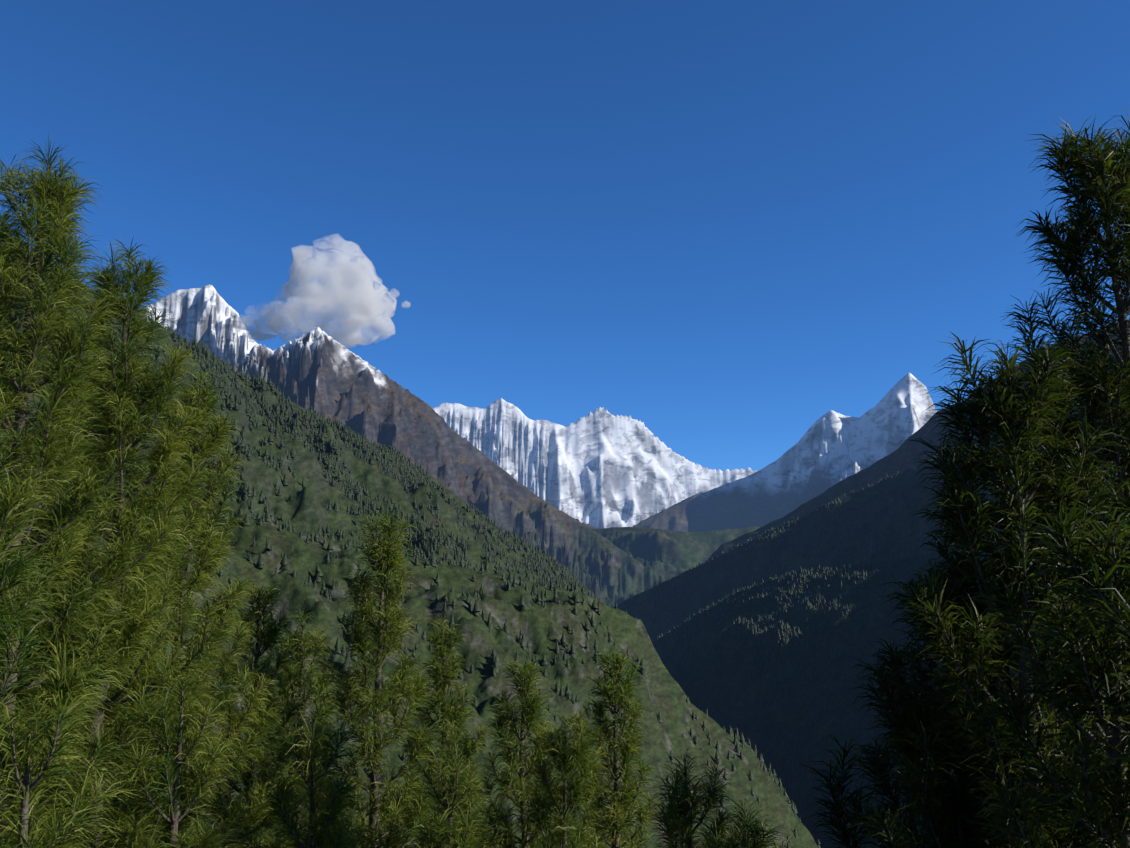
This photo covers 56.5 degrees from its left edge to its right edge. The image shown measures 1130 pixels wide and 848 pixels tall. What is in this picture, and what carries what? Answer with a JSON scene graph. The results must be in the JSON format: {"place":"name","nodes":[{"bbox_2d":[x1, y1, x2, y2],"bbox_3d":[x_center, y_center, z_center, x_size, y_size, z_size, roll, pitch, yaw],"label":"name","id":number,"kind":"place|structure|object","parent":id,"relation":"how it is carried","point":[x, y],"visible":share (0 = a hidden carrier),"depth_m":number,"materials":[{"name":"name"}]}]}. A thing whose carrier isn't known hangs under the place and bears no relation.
{"place":"outdoors","nodes":[
{"label":"outdoors","id":0,"kind":"place"},
{"bbox_2d":[0,235,1129,847],"bbox_3d":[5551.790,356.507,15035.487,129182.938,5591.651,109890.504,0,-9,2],"label":"mountains","id":1,"kind":"structure","parent":0,"point":[610,509],"depth_m":2391.28,"materials":[{"name":"green plant"}]},
{"bbox_2d":[0,351,86,847],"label":"pine","id":2,"kind":"object","parent":1,"relation":"on","point":[18,634],"visible":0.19,"depth_m":5.19,"materials":[{"name":"green plant"}]},
{"bbox_2d":[0,685,126,847],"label":"pine","id":3,"kind":"object","parent":1,"relation":"on","point":[61,715],"visible":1,"depth_m":4.31,"materials":[{"name":"green plant"}]},
{"bbox_2d":[0,451,141,847],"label":"pine","id":4,"kind":"object","parent":1,"relation":"on","point":[10,503],"visible":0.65,"depth_m":4.83,"materials":[{"name":"green plant"}]},
{"bbox_2d":[0,133,192,847],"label":"pine","id":5,"kind":"object","parent":1,"relation":"on","point":[48,189],"visible":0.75,"depth_m":6.74,"materials":[{"name":"green plant"}]},
{"bbox_2d":[9,382,187,846],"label":"pine","id":6,"kind":"object","parent":1,"relation":"on","point":[114,710],"visible":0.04,"depth_m":8.43,"materials":[{"name":"green plant"}]},
{"bbox_2d":[13,572,200,846],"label":"pine","id":7,"kind":"object","parent":1,"relation":"on","point":[141,680],"visible":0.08,"depth_m":8.46,"materials":[{"name":"green plant"}]},
{"bbox_2d":[10,236,236,847],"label":"pine","id":8,"kind":"object","parent":1,"relation":"on","point":[119,397],"visible":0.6,"depth_m":8.04,"materials":[{"name":"green plant"}]},
{"bbox_2d":[86,664,261,847],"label":"conifer tree","id":9,"kind":"object","parent":1,"relation":"on","point":[176,816],"visible":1,"depth_m":6.29,"materials":[{"name":"green plant"}]},
{"bbox_2d":[112,368,328,847],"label":"pine","id":10,"kind":"object","parent":1,"relation":"on","point":[208,543],"visible":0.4,"depth_m":9.79,"materials":[{"name":"green plant"}]},
{"bbox_2d":[186,579,317,847],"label":"pine","id":11,"kind":"object","parent":1,"relation":"on","point":[268,634],"visible":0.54,"depth_m":10.73,"materials":[{"name":"green plant"}]},
{"bbox_2d":[219,709,370,847],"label":"conifer tree","id":12,"kind":"object","parent":1,"relation":"on","point":[336,799],"visible":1,"depth_m":6.47,"materials":[{"name":"green plant"}]},
{"bbox_2d":[227,609,365,847],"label":"pine","id":13,"kind":"object","parent":1,"relation":"on","point":[299,682],"visible":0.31,"depth_m":12.19,"materials":[{"name":"green plant"}]},
{"bbox_2d":[299,507,446,847],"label":"conifer tree","id":14,"kind":"object","parent":1,"relation":"on","point":[385,556],"visible":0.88,"depth_m":10.42,"materials":[{"name":"green plant"}]},
{"bbox_2d":[400,720,495,847],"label":"conifer tree","id":15,"kind":"object","parent":1,"relation":"on","point":[462,832],"visible":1,"depth_m":7.50,"materials":[{"name":"green plant"}]},
{"bbox_2d":[384,616,517,847],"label":"pine","id":16,"kind":"object","parent":1,"relation":"on","point":[457,711],"visible":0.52,"depth_m":13.88,"materials":[{"name":"green plant"}]},
{"bbox_2d":[472,653,584,847],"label":"pine","id":17,"kind":"object","parent":1,"relation":"on","point":[530,718],"visible":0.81,"depth_m":11.38,"materials":[{"name":"green plant"}]},
{"bbox_2d":[0,240,1109,847],"bbox_3d":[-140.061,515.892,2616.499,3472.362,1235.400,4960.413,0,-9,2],"label":"conifer forest trees","id":18,"kind":"object","parent":1,"relation":"on","point":[290,410],"visible":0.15,"depth_m":1740.59,"materials":[{"name":"green plant"}]},
{"bbox_2d":[502,704,614,847],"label":"conifer tree","id":19,"kind":"object","parent":1,"relation":"on","point":[558,755],"visible":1,"depth_m":9.48,"materials":[{"name":"green plant"}]},
{"bbox_2d":[568,647,661,847],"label":"conifer tree","id":20,"kind":"object","parent":1,"relation":"on","point":[617,813],"visible":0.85,"depth_m":12.81,"materials":[{"name":"green plant"}]},
{"bbox_2d":[643,743,737,847],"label":"conifer tree","id":21,"kind":"object","parent":1,"relation":"on","point":[682,823],"visible":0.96,"depth_m":8.38,"materials":[{"name":"green plant"}]},
{"bbox_2d":[690,796,796,847],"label":"conifer tree","id":22,"kind":"object","parent":1,"relation":"on","point":[755,838],"visible":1,"depth_m":6.89,"materials":[{"name":"green plant"}]},
{"bbox_2d":[795,332,1129,847],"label":"pine","id":23,"kind":"object","parent":1,"relation":"on","point":[963,507],"visible":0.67,"depth_m":5.38,"materials":[{"name":"green plant"}]},
{"bbox_2d":[829,549,1108,847],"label":"pine","id":24,"kind":"object","parent":1,"relation":"on","point":[898,657],"visible":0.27,"depth_m":5.77,"materials":[{"name":"green plant"}]},
{"bbox_2d":[937,106,1129,847],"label":"pine","id":25,"kind":"object","parent":1,"relation":"on","point":[1104,186],"visible":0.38,"depth_m":6.11,"materials":[{"name":"green plant"}]},
{"bbox_2d":[958,486,1129,847],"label":"pine","id":26,"kind":"object","parent":1,"relation":"on","point":[1086,576],"visible":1,"depth_m":3.77,"materials":[{"name":"green plant"}]},
{"bbox_2d":[0,0,1129,471],"label":"sky","id":27,"kind":"structure","parent":0,"point":[723,227],"materials":[{"name":"blue"}]}
]}

